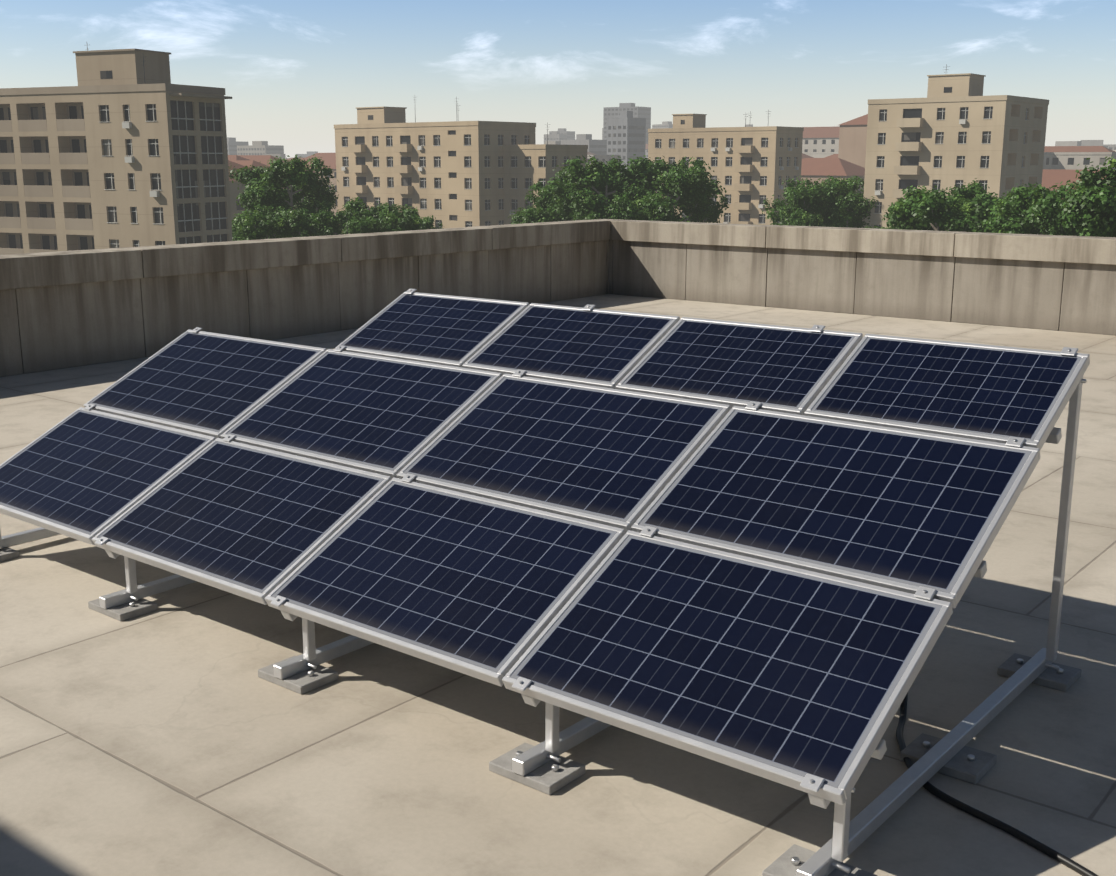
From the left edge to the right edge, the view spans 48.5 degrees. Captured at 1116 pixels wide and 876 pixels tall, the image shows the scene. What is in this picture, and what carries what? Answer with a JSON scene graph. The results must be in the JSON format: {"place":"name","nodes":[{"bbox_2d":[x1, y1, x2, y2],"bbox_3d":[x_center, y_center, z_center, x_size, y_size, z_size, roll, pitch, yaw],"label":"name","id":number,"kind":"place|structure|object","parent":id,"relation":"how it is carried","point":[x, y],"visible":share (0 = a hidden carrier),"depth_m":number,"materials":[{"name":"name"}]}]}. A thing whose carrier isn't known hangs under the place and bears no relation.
{"place":"outdoors","nodes":[
{"label":"outdoors","id":0,"kind":"place"},
{"bbox_2d":[334,97,535,233],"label":"apartment block","id":1,"kind":"structure","parent":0,"point":[450,174],"depth_m":180.04,"materials":[{"name":"beige paint"}]},
{"bbox_2d":[502,122,587,224],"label":"building","id":2,"kind":"structure","parent":0,"point":[525,167],"depth_m":175.34,"materials":[{"name":"beige concrete"}]},
{"bbox_2d":[0,0,1115,157],"label":"sky","id":3,"kind":"structure","parent":0,"point":[292,71],"materials":[{"name":"blue"}]},
{"bbox_2d":[227,103,1115,168],"bbox_3d":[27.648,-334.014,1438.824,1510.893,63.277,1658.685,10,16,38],"label":"distant buildings","id":4,"kind":"structure","parent":0,"point":[626,127],"depth_m":761.43,"materials":[{"name":"grey concrete"}]},
{"bbox_2d":[648,110,803,224],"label":"apartment block","id":5,"kind":"structure","parent":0,"point":[752,167],"depth_m":201.92,"materials":[{"name":"beige paint"}]},
{"bbox_2d":[862,64,1048,228],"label":"apartment block","id":6,"kind":"structure","parent":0,"point":[951,130],"depth_m":160.04,"materials":[{"name":"beige paint"}]},
{"label":"ground","id":7,"kind":"structure","parent":0,"visible":0},
{"bbox_2d":[0,45,232,254],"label":"apartment block","id":8,"kind":"structure","parent":7,"relation":"on","point":[118,148],"depth_m":113.96,"materials":[{"name":"beige paint"}]},
{"bbox_2d":[232,204,290,240],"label":"tree","id":9,"kind":"object","parent":7,"relation":"on","point":[265,223],"visible":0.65,"depth_m":142.53,"materials":[{"name":"green plant"}]},
{"bbox_2d":[232,184,305,238],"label":"tree","id":10,"kind":"object","parent":7,"relation":"on","point":[260,194],"visible":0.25,"depth_m":150.86,"materials":[{"name":"green plant"}]},
{"bbox_2d":[228,154,338,223],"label":"tree","id":11,"kind":"object","parent":7,"relation":"on","point":[278,175],"visible":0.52,"depth_m":156.45,"materials":[{"name":"green plant"}]},
{"bbox_2d":[264,177,345,238],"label":"tree","id":12,"kind":"object","parent":7,"relation":"on","point":[325,194],"visible":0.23,"depth_m":163.03,"materials":[{"name":"green plant"}]},
{"bbox_2d":[278,207,335,237],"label":"tree","id":13,"kind":"object","parent":7,"relation":"on","point":[299,225],"visible":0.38,"depth_m":142.71,"materials":[{"name":"green plant"}]},
{"bbox_2d":[312,208,384,235],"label":"tree","id":14,"kind":"object","parent":7,"relation":"on","point":[364,223],"visible":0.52,"depth_m":144.91,"materials":[{"name":"green plant"}]},
{"bbox_2d":[342,197,397,233],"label":"tree","id":15,"kind":"object","parent":7,"relation":"on","point":[349,207],"visible":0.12,"depth_m":149.82,"materials":[{"name":"green plant"}]},
{"bbox_2d":[377,202,424,231],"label":"tree","id":16,"kind":"object","parent":7,"relation":"on","point":[405,219],"visible":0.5,"depth_m":145.43,"materials":[{"name":"green plant"}]},
{"bbox_2d":[419,215,443,229],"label":"tree","id":17,"kind":"object","parent":7,"relation":"on","point":[428,222],"visible":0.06,"depth_m":155.48,"materials":[{"name":"green plant"}]},
{"bbox_2d":[508,205,575,223],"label":"tree","id":18,"kind":"object","parent":7,"relation":"on","point":[530,216],"visible":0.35,"depth_m":156.12,"materials":[{"name":"green plant"}]},
{"bbox_2d":[12,294,1115,375],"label":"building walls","id":19,"kind":"structure","parent":7,"relation":"on","point":[553,301],"depth_m":13.63,"materials":[{"name":"concrete"}]},
{"bbox_2d":[0,220,609,376],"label":"parapet wall","id":20,"kind":"structure","parent":19,"relation":"on","point":[65,309],"depth_m":12.51,"materials":[{"name":"concrete"}]},
{"bbox_2d":[0,294,1115,875],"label":"rooftop floor","id":21,"kind":"structure","parent":19,"relation":"on","point":[172,734],"depth_m":3.91,"materials":[{"name":"concrete"}]},
{"bbox_2d":[0,289,1086,875],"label":"panel mounting frame","id":22,"kind":"object","parent":21,"relation":"on","point":[544,767],"visible":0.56,"depth_m":3.89,"materials":[{"name":"silver metal"}]},
{"bbox_2d":[0,291,1089,804],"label":"solar panels","id":23,"kind":"object","parent":22,"relation":"on","point":[820,517],"visible":0.92,"depth_m":4.29,"materials":[{"name":"blue glass"}]},
{"bbox_2d":[896,692,1098,875],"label":"power cable","id":24,"kind":"object","parent":21,"relation":"on","point":[1019,835],"visible":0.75,"depth_m":3.44,"materials":[{"name":"black rubber"}]},
{"bbox_2d":[594,219,620,293],"bbox_3d":[0.678,-2.524,17.217,0.422,1.000,0.420,10,16,38],"label":"parapet wall corner","id":25,"kind":"object","parent":19,"relation":"on","point":[609,266],"visible":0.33,"depth_m":17.02,"materials":[{"name":"concrete"}]},
{"bbox_2d":[610,220,1115,334],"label":"parapet wall","id":26,"kind":"structure","parent":19,"relation":"on","point":[1054,282],"depth_m":14.55,"materials":[{"name":"concrete"}]},
{"bbox_2d":[517,167,621,221],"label":"tree","id":27,"kind":"object","parent":7,"relation":"on","point":[541,200],"visible":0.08,"depth_m":159.62,"materials":[{"name":"green plant"}]},
{"bbox_2d":[539,154,659,219],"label":"tree","id":28,"kind":"object","parent":7,"relation":"on","point":[592,175],"visible":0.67,"depth_m":154.51,"materials":[{"name":"green plant"}]},
{"bbox_2d":[564,187,646,220],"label":"tree","id":29,"kind":"object","parent":7,"relation":"on","point":[588,205],"visible":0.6,"depth_m":146.75,"materials":[{"name":"green plant"}]},
{"bbox_2d":[620,189,689,221],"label":"tree","id":30,"kind":"object","parent":7,"relation":"on","point":[658,207],"visible":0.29,"depth_m":145.89,"materials":[{"name":"green plant"}]},
{"bbox_2d":[600,156,710,221],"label":"tree","id":31,"kind":"object","parent":7,"relation":"on","point":[659,178],"visible":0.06,"depth_m":157.73,"materials":[{"name":"green plant"}]},
{"bbox_2d":[614,155,726,221],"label":"tree","id":32,"kind":"object","parent":7,"relation":"on","point":[683,179],"visible":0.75,"depth_m":154.64,"materials":[{"name":"green plant"}]},
{"bbox_2d":[228,114,1115,238],"bbox_3d":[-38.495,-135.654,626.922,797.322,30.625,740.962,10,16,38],"label":"buildings","id":33,"kind":"structure","parent":7,"relation":"on","point":[839,151],"depth_m":253.72,"materials":[{"name":"grey paint"}]},
{"bbox_2d":[664,183,730,222],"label":"tree","id":34,"kind":"object","parent":7,"relation":"on","point":[715,214],"visible":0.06,"depth_m":164.13,"materials":[{"name":"green plant"}]},
{"bbox_2d":[770,204,823,226],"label":"tree","id":35,"kind":"object","parent":7,"relation":"on","point":[795,217],"visible":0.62,"depth_m":164.16,"materials":[{"name":"green plant"}]},
{"bbox_2d":[762,176,851,226],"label":"tree","id":36,"kind":"object","parent":7,"relation":"on","point":[812,198],"visible":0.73,"depth_m":166.53,"materials":[{"name":"green plant"}]},
{"bbox_2d":[782,173,863,225],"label":"tree","id":37,"kind":"object","parent":7,"relation":"on","point":[853,184],"visible":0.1,"depth_m":170.44,"materials":[{"name":"green plant"}]},
{"bbox_2d":[820,188,877,228],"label":"tree","id":38,"kind":"object","parent":7,"relation":"on","point":[856,213],"visible":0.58,"depth_m":166.14,"materials":[{"name":"green plant"}]},
{"bbox_2d":[865,222,908,228],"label":"tree","id":39,"kind":"object","parent":7,"relation":"on","point":[896,227],"depth_m":143.89,"materials":[{"name":"green plant"}]},
{"bbox_2d":[882,197,946,230],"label":"tree","id":40,"kind":"object","parent":7,"relation":"on","point":[901,222],"visible":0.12,"depth_m":130.88,"materials":[{"name":"green plant"}]},
{"bbox_2d":[894,185,1002,232],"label":"tree","id":41,"kind":"object","parent":7,"relation":"on","point":[928,209],"visible":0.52,"depth_m":123.72,"materials":[{"name":"green plant"}]},
{"bbox_2d":[907,178,1028,233],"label":"tree","id":42,"kind":"object","parent":7,"relation":"on","point":[972,189],"visible":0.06,"depth_m":127.76,"materials":[{"name":"green plant"}]},
{"bbox_2d":[950,184,1055,231],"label":"tree","id":43,"kind":"object","parent":7,"relation":"on","point":[974,207],"visible":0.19,"depth_m":123.60,"materials":[{"name":"green plant"}]},
{"bbox_2d":[968,185,1047,234],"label":"tree","id":44,"kind":"object","parent":7,"relation":"on","point":[988,230],"visible":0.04,"depth_m":119.93,"materials":[{"name":"green plant"}]},
{"bbox_2d":[982,181,1069,234],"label":"tree","id":45,"kind":"object","parent":7,"relation":"on","point":[1021,199],"visible":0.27,"depth_m":113.03,"materials":[{"name":"green plant"}]},
{"bbox_2d":[991,180,1115,235],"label":"tree","id":46,"kind":"object","parent":7,"relation":"on","point":[1046,221],"visible":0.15,"depth_m":109.13,"materials":[{"name":"green plant"}]},
{"bbox_2d":[1057,156,1115,236],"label":"tree","id":47,"kind":"object","parent":7,"relation":"on","point":[1089,208],"visible":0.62,"depth_m":98.25,"materials":[{"name":"green plant"}]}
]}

